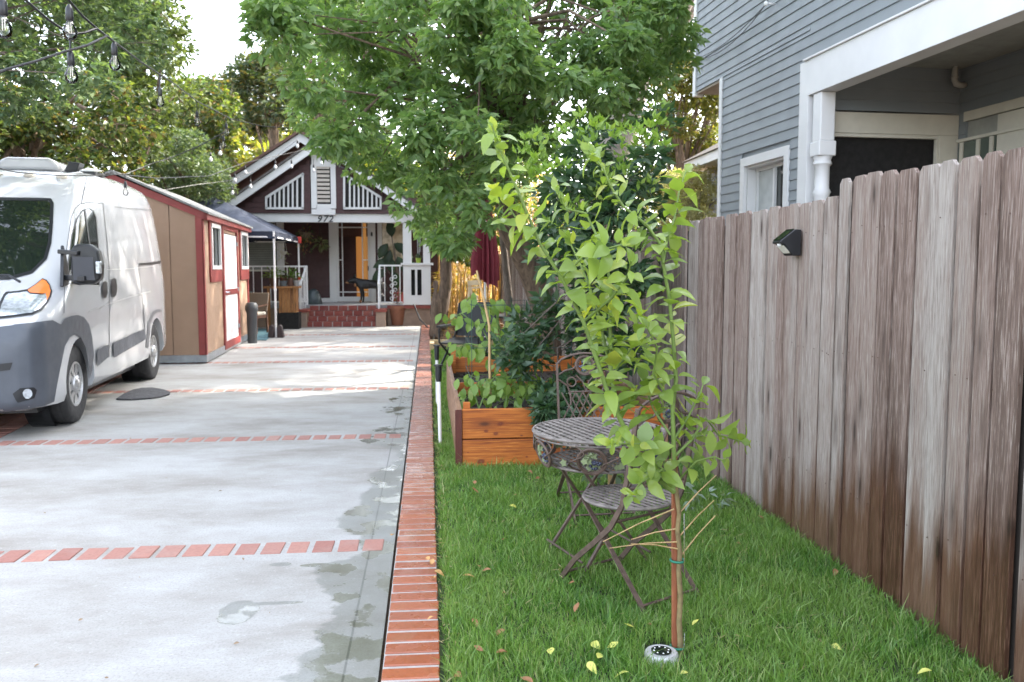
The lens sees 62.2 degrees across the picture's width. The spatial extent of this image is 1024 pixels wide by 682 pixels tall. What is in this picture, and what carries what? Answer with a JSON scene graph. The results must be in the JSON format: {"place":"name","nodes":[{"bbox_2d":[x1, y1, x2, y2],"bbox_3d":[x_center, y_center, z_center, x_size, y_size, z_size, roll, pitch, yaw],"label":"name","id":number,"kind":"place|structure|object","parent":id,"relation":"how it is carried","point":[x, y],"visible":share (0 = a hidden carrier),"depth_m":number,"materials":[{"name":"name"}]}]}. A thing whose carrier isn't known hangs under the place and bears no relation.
{"place":"outdoors","nodes":[
{"label":"outdoors","id":0,"kind":"place"},
{"bbox_2d":[0,326,420,681],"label":"driveway","id":1,"kind":"structure","parent":0,"point":[178,618],"depth_m":4.99,"materials":[{"name":"concrete"}]},
{"bbox_2d":[0,374,121,437],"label":"brick border","id":2,"kind":"object","parent":1,"relation":"on","point":[10,422],"visible":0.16,"depth_m":8.19,"materials":[{"name":"brick"}]},
{"bbox_2d":[0,157,165,426],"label":"delivery van","id":3,"kind":"object","parent":1,"relation":"on","point":[82,303],"visible":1,"depth_m":8.27,"materials":[{"name":"paint"}]},
{"bbox_2d":[62,162,104,177],"bbox_3d":[-4.864,-1.947,9.637,0.360,0.149,0.280,0,5,-6],"label":"roof vent","id":4,"kind":"object","parent":3,"relation":"on","point":[73,166],"visible":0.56,"depth_m":9.53,"materials":[{"name":"white plastic"}]},
{"bbox_2d":[0,63,168,190],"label":"ivy clad tree","id":5,"kind":"object","parent":1,"relation":"on","point":[32,137],"visible":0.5,"depth_m":13.51,"materials":[{"name":"green plant"}]},
{"bbox_2d":[59,0,209,179],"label":"tree","id":6,"kind":"object","parent":1,"relation":"on","point":[141,79],"visible":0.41,"depth_m":15.92,"materials":[{"name":"green plant"}]},
{"bbox_2d":[116,387,169,399],"bbox_3d":[-4.258,0.613,9.931,0.544,0.016,0.942,0,5,-6],"label":"doormat","id":7,"kind":"object","parent":1,"relation":"on","point":[144,393],"visible":1,"depth_m":9.79,"materials":[{"name":"rubber"}]},
{"bbox_2d":[102,170,252,362],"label":"garden shed","id":8,"kind":"structure","parent":1,"relation":"on","point":[204,253],"depth_m":13.09,"materials":[{"name":"wood"}]},
{"bbox_2d":[208,221,222,281],"bbox_3d":[-4.898,-1.532,14.027,0.055,1.099,1.122,-1,5,-9],"label":"window","id":9,"kind":"structure","parent":8,"relation":"in","point":[214,229],"depth_m":14.05,"materials":[{"name":"white paint"}]},
{"bbox_2d":[224,234,239,340],"bbox_3d":[-5.104,-0.978,15.527,0.094,1.910,1.457,-1,5,-9],"label":"door","id":10,"kind":"structure","parent":8,"relation":"in","point":[231,289],"depth_m":15.52,"materials":[{"name":"white paint"}]},
{"bbox_2d":[238,230,248,279],"bbox_3d":[-5.393,-1.790,17.080,0.055,1.099,1.180,-1,5,-9],"label":"window","id":11,"kind":"structure","parent":8,"relation":"in","point":[243,236],"depth_m":17.09,"materials":[{"name":"white paint"}]},
{"bbox_2d":[124,126,238,204],"bbox_3d":[-7.705,-2.647,19.929,2.680,4.851,3.194,0,5,-6],"label":"grey green shrub","id":12,"kind":"object","parent":1,"relation":"on","point":[188,165],"visible":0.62,"depth_m":19.18,"materials":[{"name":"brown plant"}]},
{"bbox_2d":[0,334,414,562],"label":"brick bands","id":13,"kind":"object","parent":1,"relation":"on","point":[12,556],"visible":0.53,"depth_m":4.49,"materials":[{"name":"brick"}]},
{"bbox_2d":[197,197,301,337],"bbox_3d":[-6.788,-1.760,19.625,3.314,3.118,3.510,0,5,-6],"label":"canopy tent","id":14,"kind":"object","parent":1,"relation":"on","point":[263,231],"visible":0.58,"depth_m":18.93,"materials":[{"name":"blue fabric"}]},
{"bbox_2d":[245,302,257,343],"bbox_3d":[-5.137,-0.360,16.773,0.250,0.810,0.250,0,5,-6],"label":"bollard","id":15,"kind":"object","parent":1,"relation":"on","point":[251,309],"visible":1,"depth_m":16.70,"materials":[{"name":"metal"}]},
{"bbox_2d":[257,329,268,339],"bbox_3d":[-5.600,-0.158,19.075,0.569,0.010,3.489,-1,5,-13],"label":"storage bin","id":16,"kind":"object","parent":1,"relation":"on","point":[262,334],"visible":0.29,"depth_m":18.57,"materials":[{"name":"plastic"}]},
{"bbox_2d":[249,293,268,333],"bbox_3d":[-5.884,-0.626,19.271,0.575,0.921,0.607,1,5,14],"label":"dining armchair","id":17,"kind":"object","parent":16,"relation":"on","point":[261,300],"visible":0.35,"depth_m":19.41,"materials":[{"name":"brown wood"}]},
{"bbox_2d":[268,325,284,337],"bbox_3d":[-5.055,-0.211,18.188,0.334,0.274,0.180,0,5,-6],"label":"leg weight","id":18,"kind":"object","parent":1,"relation":"on","point":[271,332],"visible":1,"depth_m":18.11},
{"bbox_2d":[263,286,301,328],"bbox_3d":[-5.634,-0.828,20.903,0.825,1.045,0.600,0,5,-6],"label":"potting table","id":19,"kind":"object","parent":1,"relation":"on","point":[288,315],"visible":0.93,"depth_m":20.71,"materials":[{"name":"brown wood"}]},
{"bbox_2d":[261,267,285,285],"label":"potted plant","id":20,"kind":"object","parent":19,"relation":"on","point":[271,280],"visible":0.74,"depth_m":20.72,"materials":[{"name":"green plant"}]},
{"bbox_2d":[278,276,289,285],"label":"potted plant","id":21,"kind":"object","parent":19,"relation":"on","point":[283,282],"visible":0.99,"depth_m":20.65,"materials":[{"name":"green plant"}]},
{"bbox_2d":[282,267,301,285],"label":"potted plant","id":22,"kind":"object","parent":19,"relation":"on","point":[291,279],"visible":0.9,"depth_m":20.80,"materials":[{"name":"green plant"}]},
{"bbox_2d":[293,278,298,285],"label":"potted plant","id":23,"kind":"object","parent":19,"relation":"on","point":[296,281],"visible":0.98,"depth_m":20.74,"materials":[{"name":"grey ceramic"}]},
{"bbox_2d":[304,289,321,303],"bbox_3d":[-5.275,-1.179,22.471,0.508,0.410,0.400,0,5,-6],"label":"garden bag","id":24,"kind":"object","parent":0,"point":[314,296],"visible":0.81,"depth_m":22.34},
{"bbox_2d":[1,0,717,281],"label":"sky","id":25,"kind":"structure","parent":0,"point":[215,27],"materials":[{"name":"white"}]},
{"bbox_2d":[0,289,1012,681],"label":"ground","id":26,"kind":"structure","parent":0,"point":[452,331],"depth_m":5.40,"materials":[{"name":"concrete"}]},
{"bbox_2d":[0,0,187,127],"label":"locust tree","id":27,"kind":"object","parent":26,"relation":"on","point":[18,46],"visible":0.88,"depth_m":7.53,"materials":[{"name":"green plant"}]},
{"bbox_2d":[149,73,247,197],"bbox_3d":[-8.583,-4.026,23.331,2.495,7.024,4.500,-3,5,-28],"label":"mixed hedge","id":28,"kind":"object","parent":26,"relation":"on","point":[210,123],"visible":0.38,"depth_m":22.43,"materials":[{"name":"green plant"}]},
{"bbox_2d":[162,70,256,144],"bbox_3d":[-14.371,-7.413,40.205,5.958,10.923,5.723,0,5,-6],"label":"sunlit tree","id":29,"kind":"object","parent":26,"relation":"on","point":[189,75],"visible":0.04,"depth_m":38.46,"materials":[{"name":"green plant"}]},
{"bbox_2d":[0,321,513,414],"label":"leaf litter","id":30,"kind":"object","parent":26,"relation":"on","point":[451,334],"visible":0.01,"depth_m":20.08,"materials":[{"name":"brown plant"}]},
{"bbox_2d":[213,42,315,151],"bbox_3d":[-9.146,-6.454,32.210,5.865,10.368,4.391,2,5,24],"label":"background oak","id":31,"kind":"object","parent":26,"relation":"on","point":[245,80],"visible":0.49,"depth_m":31.06,"materials":[{"name":"green plant"}]},
{"bbox_2d":[192,132,440,326],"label":"cottage","id":32,"kind":"structure","parent":26,"relation":"on","point":[353,220],"depth_m":22.14,"materials":[{"name":"brown"}]},
{"bbox_2d":[165,140,298,194],"bbox_3d":[-6.151,-4.006,19.090,0.521,1.631,4.448,2,5,21],"label":"string light","id":33,"kind":"object","parent":32,"relation":"hanging from","point":[220,154],"visible":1,"depth_m":19.22,"materials":[{"name":"black plastic"}]},
{"bbox_2d":[104,150,373,181],"bbox_3d":[-3.675,-3.338,15.563,4.241,1.858,11.389,-1,5,-11],"label":"string light","id":34,"kind":"object","parent":32,"relation":"hanging from","point":[275,167],"visible":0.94,"depth_m":19.22,"materials":[{"name":"black plastic"}]},
{"bbox_2d":[248,223,276,270],"bbox_3d":[-8.472,-2.607,23.517,3.781,1.350,0.060,0,5,-6],"label":"window","id":35,"kind":"structure","parent":32,"relation":"in","point":[260,254],"depth_m":23.68,"materials":[{"name":"beige paint"}]},
{"bbox_2d":[277,224,287,263],"bbox_3d":[-6.051,-2.602,22.564,0.313,1.115,0.420,3,6,30],"label":"macrame hanger","id":36,"kind":"object","parent":32,"relation":"hanging from","point":[283,252],"visible":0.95,"depth_m":22.53,"materials":[{"name":"fabric"}]},
{"bbox_2d":[265,173,303,208],"bbox_3d":[-5.754,-3.798,21.498,0.984,0.928,0.052,0,5,-6],"label":"lattice window","id":37,"kind":"structure","parent":32,"relation":"in","point":[290,195],"depth_m":21.52,"materials":[{"name":"white paint"}]},
{"bbox_2d":[295,223,315,254],"bbox_3d":[-5.456,-2.662,22.455,0.615,0.980,0.668,0,5,-6],"label":"hanging basket","id":38,"kind":"object","parent":32,"relation":"hanging from","point":[305,235],"visible":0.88,"depth_m":22.38,"materials":[{"name":"green plant"}]},
{"bbox_2d":[312,225,329,252],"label":"air plant","id":39,"kind":"object","parent":32,"relation":"hanging from","point":[322,245],"visible":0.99,"depth_m":23.01,"materials":[{"name":"green plant"}]},
{"bbox_2d":[339,237,356,296],"bbox_3d":[-4.851,-2.395,24.861,0.572,2.500,0.060,0,5,-6],"label":"inner door","id":40,"kind":"structure","parent":32,"relation":"in","point":[349,243],"depth_m":24.85,"materials":[{"name":"brown"}]},
{"bbox_2d":[336,223,370,301],"bbox_3d":[-4.471,-2.253,23.948,0.938,2.281,0.070,0,5,-6],"label":"screen door","id":41,"kind":"structure","parent":32,"relation":"in","point":[339,299],"depth_m":23.97,"materials":[{"name":"white paint"}]},
{"bbox_2d":[343,176,381,208],"bbox_3d":[-3.822,-3.826,21.686,0.981,0.925,0.052,0,5,-6],"label":"lattice window","id":42,"kind":"structure","parent":32,"relation":"in","point":[354,197],"depth_m":21.70,"materials":[{"name":"white paint"}]},
{"bbox_2d":[345,274,387,302],"bbox_3d":[-3.945,-1.427,23.038,1.153,0.790,0.284,0,5,-6],"label":"dog","id":43,"kind":"object","parent":32,"relation":"on","point":[361,284],"visible":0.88,"depth_m":22.94},
{"bbox_2d":[382,223,402,260],"bbox_3d":[-3.289,-2.954,24.005,0.747,1.567,0.009,0,5,-6],"label":"window","id":44,"kind":"structure","parent":32,"relation":"in","point":[397,237],"depth_m":24.00,"materials":[{"name":"glass"}]},
{"bbox_2d":[372,223,414,302],"bbox_3d":[-3.173,-2.155,22.980,1.228,2.269,0.441,0,5,-6],"label":"broad leaf plant","id":45,"kind":"object","parent":32,"relation":"on","point":[387,259],"visible":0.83,"depth_m":22.83,"materials":[{"name":"green plant"}]},
{"bbox_2d":[389,290,404,324],"bbox_3d":[-3.010,-0.885,22.283,0.466,0.926,0.466,0,5,-6],"label":"terracotta planter","id":46,"kind":"object","parent":32,"relation":"on","point":[397,314],"visible":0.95,"depth_m":22.14,"materials":[{"name":"brown ceramic"}]},
{"bbox_2d":[417,240,420,253],"bbox_3d":[-2.448,-2.700,22.273,0.083,0.870,0.088,4,6,37],"label":"wind chime","id":47,"kind":"object","parent":32,"relation":"hanging from","point":[419,247],"visible":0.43,"depth_m":22.28,"materials":[{"name":"metal"}]},
{"bbox_2d":[416,253,422,262],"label":"potted plant","id":48,"kind":"object","parent":32,"relation":"on","point":[418,259],"visible":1,"depth_m":22.23,"materials":[{"name":"green plant"}]},
{"bbox_2d":[220,121,419,192],"bbox_3d":[-9.185,-6.067,37.574,10.882,8.711,7.350,0,5,-6],"label":"sunlit tree","id":49,"kind":"object","parent":26,"relation":"on","point":[253,146],"visible":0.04,"depth_m":36.96,"materials":[{"name":"yellow plant"}]},
{"bbox_2d":[0,149,688,295],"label":"woodland","id":50,"kind":"object","parent":26,"relation":"on","point":[658,219],"depth_m":47.21,"materials":[{"name":"green plant"}]},
{"bbox_2d":[246,0,479,149],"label":"overhead tree","id":51,"kind":"object","parent":26,"relation":"on","point":[273,71],"visible":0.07,"depth_m":26.27,"materials":[{"name":"green plant"}]},
{"bbox_2d":[381,325,439,681],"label":"brick kerb","id":52,"kind":"structure","parent":26,"relation":"on","point":[413,507],"depth_m":4.21,"materials":[{"name":"brick"}]},
{"bbox_2d":[413,304,445,347],"bbox_3d":[-1.747,-0.394,18.619,0.320,0.577,6.548,-1,5,-11],"label":"garden hose","id":53,"kind":"object","parent":52,"relation":"on","point":[424,323],"visible":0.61,"depth_m":21.33,"materials":[{"name":"black plastic"}]},
{"bbox_2d":[428,280,442,336],"bbox_3d":[-1.656,-0.707,18.432,0.335,1.220,0.351,0,5,-6],"label":"tree stump","id":54,"kind":"object","parent":26,"relation":"on","point":[435,309],"visible":0.88,"depth_m":18.35,"materials":[{"name":"wood"}]},
{"bbox_2d":[430,339,492,350],"bbox_3d":[-0.911,0.092,15.518,1.180,0.200,0.540,0,5,-6],"label":"timber edging","id":55,"kind":"object","parent":26,"relation":"on","point":[433,342],"visible":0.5,"depth_m":15.65,"materials":[{"name":"wood"}]},
{"bbox_2d":[405,161,534,328],"bbox_3d":[-0.869,-2.500,20.714,3.507,4.457,5.584,0,5,-6],"label":"yard tree","id":56,"kind":"object","parent":26,"relation":"on","point":[444,293],"visible":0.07,"depth_m":20.80,"materials":[{"name":"brown plant"}]},
{"bbox_2d":[464,280,481,336],"bbox_3d":[-0.810,-0.616,17.210,0.378,1.255,0.445,0,5,-6],"label":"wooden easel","id":57,"kind":"object","parent":26,"relation":"on","point":[472,282],"visible":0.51,"depth_m":17.03,"materials":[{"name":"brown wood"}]},
{"bbox_2d":[431,152,558,322],"bbox_3d":[-0.744,-3.322,25.823,4.538,5.844,7.524,0,5,-6],"label":"bamboo grove","id":58,"kind":"object","parent":26,"relation":"on","point":[458,287],"visible":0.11,"depth_m":23.59,"materials":[{"name":"gold plant"}]},
{"bbox_2d":[491,0,693,232],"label":"giant grey tree","id":59,"kind":"object","parent":26,"relation":"on","point":[630,136],"visible":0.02,"depth_m":16.04,"materials":[{"name":"green plant"}]},
{"bbox_2d":[636,48,718,222],"bbox_3d":[4.247,-3.913,20.730,3.349,7.250,4.971,1,5,15],"label":"olive tree","id":60,"kind":"object","parent":26,"relation":"on","point":[695,139],"visible":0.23,"depth_m":19.58,"materials":[{"name":"green plant"}]},
{"bbox_2d":[656,163,717,230],"bbox_3d":[3.365,-1.569,15.378,1.472,3.464,2.832,2,5,23],"label":"dry bush","id":61,"kind":"object","parent":26,"relation":"on","point":[702,200],"visible":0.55,"depth_m":15.33,"materials":[{"name":"green plant"}]},
{"bbox_2d":[682,143,717,216],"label":"neighbour garage","id":62,"kind":"structure","parent":26,"relation":"on","point":[708,157],"depth_m":15.70,"materials":[{"name":"grey"}]},
{"bbox_2d":[692,0,1023,225],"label":"grey house","id":63,"kind":"structure","parent":26,"relation":"on","point":[820,99],"depth_m":9.36,"materials":[{"name":"wood"}]},
{"bbox_2d":[739,145,789,213],"bbox_3d":[3.164,-1.469,10.463,0.201,1.682,1.284,-1,5,-9],"label":"window","id":64,"kind":"structure","parent":63,"relation":"in","point":[764,176],"depth_m":10.64,"materials":[{"name":"white paint"}]},
{"bbox_2d":[958,135,996,163],"bbox_3d":[5.027,-1.924,9.209,0.035,0.515,0.570,-1,5,-9],"label":"side window","id":65,"kind":"structure","parent":63,"relation":"in","point":[982,146],"depth_m":9.15,"materials":[{"name":"grey glass"}]},
{"bbox_2d":[430,346,1013,681],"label":"lawn","id":66,"kind":"structure","parent":0,"point":[439,598],"depth_m":3.55,"materials":[{"name":"plant"}]},
{"bbox_2d":[433,345,439,402],"bbox_3d":[-0.798,0.370,9.028,0.076,0.660,0.074,0,5,-6],"label":"ground stake","id":67,"kind":"object","parent":66,"relation":"on","point":[436,351],"visible":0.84,"depth_m":8.99,"materials":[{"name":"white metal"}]},
{"bbox_2d":[434,364,442,441],"bbox_3d":[-0.604,0.532,6.994,0.076,0.680,0.074,0,5,-6],"label":"ground stake","id":68,"kind":"object","parent":66,"relation":"on","point":[438,372],"visible":0.91,"depth_m":6.98,"materials":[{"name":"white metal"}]},
{"bbox_2d":[436,302,495,370],"bbox_3d":[-0.642,-0.062,12.384,0.690,0.984,0.836,2,5,19],"label":"patio recliner","id":69,"kind":"object","parent":66,"relation":"on","point":[476,315],"visible":0.43,"depth_m":12.60,"materials":[{"name":"black plastic"}]},
{"bbox_2d":[233,0,711,355],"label":"shade tree","id":70,"kind":"object","parent":66,"relation":"on","point":[500,67],"visible":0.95,"depth_m":8.65,"materials":[{"name":"green plant"}]},
{"bbox_2d":[68,0,400,148],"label":"string light","id":71,"kind":"object","parent":70,"relation":"hanging from","point":[114,49],"visible":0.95,"depth_m":6.48,"materials":[{"name":"black plastic"}]},
{"bbox_2d":[0,0,106,72],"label":"string light","id":72,"kind":"object","parent":71,"relation":"hanging from","point":[3,9],"visible":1,"depth_m":3.82,"materials":[{"name":"black plastic"}]},
{"bbox_2d":[24,0,97,83],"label":"string light","id":73,"kind":"object","parent":71,"relation":"hanging from","point":[69,16],"visible":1,"depth_m":4.02,"materials":[{"name":"black plastic"}]},
{"bbox_2d":[0,131,225,195],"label":"string light","id":74,"kind":"object","parent":71,"relation":"hanging from","point":[125,184],"visible":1,"depth_m":9.49,"materials":[{"name":"black plastic"}]},
{"bbox_2d":[474,645,482,650],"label":"fallen leaf","id":75,"kind":"object","parent":66,"relation":"on","point":[479,647],"visible":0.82,"depth_m":3.17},
{"bbox_2d":[455,314,503,356],"bbox_3d":[-0.489,-0.054,13.662,1.000,0.736,1.000,0,5,-6],"label":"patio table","id":76,"kind":"object","parent":66,"relation":"on","point":[501,316],"visible":0.04,"depth_m":13.42,"materials":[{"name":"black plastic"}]},
{"bbox_2d":[471,199,499,352],"bbox_3d":[-0.460,-1.264,14.470,0.490,3.000,0.490,0,5,-6],"label":"patio umbrella","id":77,"kind":"object","parent":66,"relation":"on","point":[485,262],"visible":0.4,"depth_m":14.31,"materials":[{"name":"red fabric"}]},
{"bbox_2d":[482,119,550,334],"bbox_3d":[-0.103,-1.467,11.489,1.405,3.910,1.415,0,5,-6],"label":"slender tree","id":78,"kind":"object","parent":66,"relation":"on","point":[506,276],"depth_m":11.73,"materials":[{"name":"brown plant"}]},
{"bbox_2d":[520,676,532,681],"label":"fallen leaf","id":79,"kind":"object","parent":66,"relation":"on","point":[527,678],"visible":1,"depth_m":2.95,"materials":[{"name":"plant"}]},
{"bbox_2d":[446,350,667,466],"bbox_3d":[0.208,0.509,7.984,1.592,0.560,3.472,0,5,-6],"label":"raised planter","id":80,"kind":"object","parent":66,"relation":"on","point":[484,434],"visible":0.32,"depth_m":6.25,"materials":[{"name":"brown wood"}]},
{"bbox_2d":[435,292,516,379],"bbox_3d":[-0.306,0.009,7.409,0.697,0.872,0.493,-1,5,-17],"label":"pepper plant","id":81,"kind":"object","parent":80,"relation":"on","point":[500,305],"visible":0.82,"depth_m":7.39,"materials":[{"name":"green plant"}]},
{"bbox_2d":[476,270,491,407],"bbox_3d":[-0.225,0.020,6.813,0.135,1.172,0.028,2,5,20],"label":"bamboo cane","id":82,"kind":"object","parent":80,"relation":"on","point":[489,335],"visible":0.9,"depth_m":6.79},
{"bbox_2d":[453,367,515,408],"bbox_3d":[-0.227,0.386,6.702,0.476,0.356,0.335,2,5,19],"label":"pepper plant","id":83,"kind":"object","parent":80,"relation":"in","point":[472,392],"visible":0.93,"depth_m":6.68,"materials":[{"name":"green plant"}]},
{"bbox_2d":[496,360,510,375],"bbox_3d":[-0.056,0.191,7.171,0.161,0.237,0.108,0,5,-6],"label":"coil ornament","id":84,"kind":"object","parent":80,"relation":"in","point":[506,370],"visible":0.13,"depth_m":7.14,"materials":[{"name":"orange metal"}]},
{"bbox_2d":[475,304,548,396],"bbox_3d":[0.017,0.103,7.328,0.695,0.848,0.413,-4,6,-37],"label":"pepper plant","id":85,"kind":"object","parent":80,"relation":"on","point":[506,325],"visible":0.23,"depth_m":7.29,"materials":[{"name":"green plant"}]},
{"bbox_2d":[483,378,551,407],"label":"pepper plant","id":86,"kind":"object","parent":80,"relation":"on","point":[523,392],"visible":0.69,"depth_m":6.62,"materials":[{"name":"green plant"}]},
{"bbox_2d":[465,296,571,384],"bbox_3d":[0.038,0.071,7.699,0.866,0.920,1.156,0,5,-6],"label":"wire cage","id":87,"kind":"object","parent":80,"relation":"on","point":[471,337],"visible":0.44,"depth_m":7.16,"materials":[{"name":"metal"}]},
{"bbox_2d":[573,602,578,611],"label":"fallen leaf","id":88,"kind":"object","parent":66,"relation":"on","point":[576,606],"visible":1,"depth_m":3.55,"materials":[{"name":"plant"}]},
{"bbox_2d":[486,97,685,439],"bbox_3d":[0.662,-0.561,6.770,1.728,2.887,1.769,0,5,-6],"label":"dark shrub","id":89,"kind":"object","parent":66,"relation":"on","point":[521,356],"visible":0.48,"depth_m":6.57,"materials":[{"name":"green plant"}]},
{"bbox_2d":[586,661,596,673],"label":"fallen leaf","id":90,"kind":"object","parent":66,"relation":"on","point":[590,666],"visible":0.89,"depth_m":3.05,"materials":[{"name":"plant"}]},
{"bbox_2d":[591,640,599,648],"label":"fallen leaf","id":91,"kind":"object","parent":66,"relation":"on","point":[596,642],"visible":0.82,"depth_m":3.22,"materials":[{"name":"plant"}]},
{"bbox_2d":[556,352,635,523],"bbox_3d":[0.494,0.562,5.130,0.426,0.950,0.582,-1,5,-10],"label":"bistro chair","id":92,"kind":"object","parent":66,"relation":"on","point":[569,491],"visible":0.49,"depth_m":5.28,"materials":[{"name":"metal"}]},
{"bbox_2d":[532,417,665,573],"bbox_3d":[0.432,0.771,4.263,0.670,0.671,0.668,-2,5,-24],"label":"bistro table","id":93,"kind":"object","parent":66,"relation":"on","point":[582,455],"visible":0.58,"depth_m":4.16,"materials":[{"name":"metal"}]},
{"bbox_2d":[578,452,623,494],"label":"ground plant","id":94,"kind":"object","parent":66,"relation":"on","point":[618,479],"visible":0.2,"depth_m":5.47,"materials":[{"name":"green plant"}]},
{"bbox_2d":[608,424,615,492],"bbox_3d":[0.633,0.758,5.391,0.040,0.500,0.040,0,5,-6],"label":"short post","id":95,"kind":"object","parent":66,"relation":"on","point":[609,478],"depth_m":5.38,"materials":[{"name":"brown wood"}]},
{"bbox_2d":[607,642,617,647],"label":"fallen leaf","id":96,"kind":"object","parent":66,"relation":"on","point":[613,643],"visible":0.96,"depth_m":3.21,"materials":[{"name":"plant"}]},
{"bbox_2d":[476,116,750,654],"bbox_3d":[0.383,0.223,3.094,1.115,1.955,0.551,-3,6,-30],"label":"lemon tree","id":97,"kind":"object","parent":66,"relation":"on","point":[668,478],"visible":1,"depth_m":3.03,"materials":[{"name":"green plant"}]},
{"bbox_2d":[560,391,702,613],"bbox_3d":[0.537,0.671,3.851,0.426,0.950,0.582,-3,6,-35],"label":"bistro chair","id":98,"kind":"object","parent":66,"relation":"on","point":[649,504],"visible":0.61,"depth_m":3.77,"materials":[{"name":"metal"}]},
{"bbox_2d":[644,644,677,666],"bbox_3d":[0.558,1.185,3.174,0.126,0.064,0.126,0,5,-6],"label":"ground disc light","id":99,"kind":"object","parent":66,"relation":"on","point":[669,652],"visible":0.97,"depth_m":3.15,"materials":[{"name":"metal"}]},
{"bbox_2d":[499,196,839,553],"bbox_3d":[0.693,-0.682,14.139,0.184,1.894,19.980,0,5,-6],"label":"wooden fence","id":100,"kind":"object","parent":66,"relation":"on","point":[757,345],"visible":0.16,"depth_m":5.08,"materials":[{"name":"brown wood"}]},
{"bbox_2d":[772,229,800,255],"bbox_3d":[1.482,-0.532,4.583,0.115,0.143,0.110,0,5,-6],"label":"solar wall light","id":101,"kind":"object","parent":100,"relation":"attached to","point":[787,242],"visible":1,"depth_m":4.53,"materials":[{"name":"black plastic"}]},
{"bbox_2d":[669,457,683,650],"bbox_3d":[0.626,0.804,3.198,0.067,0.778,0.061,0,5,-6],"label":"tree stake","id":102,"kind":"object","parent":66,"relation":"on","point":[673,560],"visible":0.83,"depth_m":3.21,"materials":[{"name":"brown wood"}]},
{"bbox_2d":[684,513,684,646],"bbox_3d":[0.644,0.917,3.167,0.016,0.559,0.004,0,5,-6],"label":"metal rod","id":103,"kind":"object","parent":66,"relation":"on","point":[684,579],"visible":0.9,"depth_m":3.16,"materials":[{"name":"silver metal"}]},
{"bbox_2d":[430,390,972,681],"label":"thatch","id":104,"kind":"object","parent":66,"relation":"on","point":[558,564],"visible":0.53,"depth_m":3.92,"materials":[{"name":"plant"}]},
{"bbox_2d":[683,482,737,510],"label":"ground plant","id":105,"kind":"object","parent":66,"relation":"on","point":[727,502],"visible":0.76,"depth_m":5.12,"materials":[{"name":"plant"}]},
{"bbox_2d":[825,147,1023,681],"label":"wooden fence","id":106,"kind":"object","parent":66,"relation":"on","point":[927,488],"visible":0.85,"depth_m":3.35,"materials":[{"name":"brown wood"}]},
{"bbox_2d":[918,668,931,673],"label":"fallen leaf","id":107,"kind":"object","parent":66,"relation":"on","point":[922,670],"visible":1,"depth_m":3.02,"materials":[{"name":"plant"}]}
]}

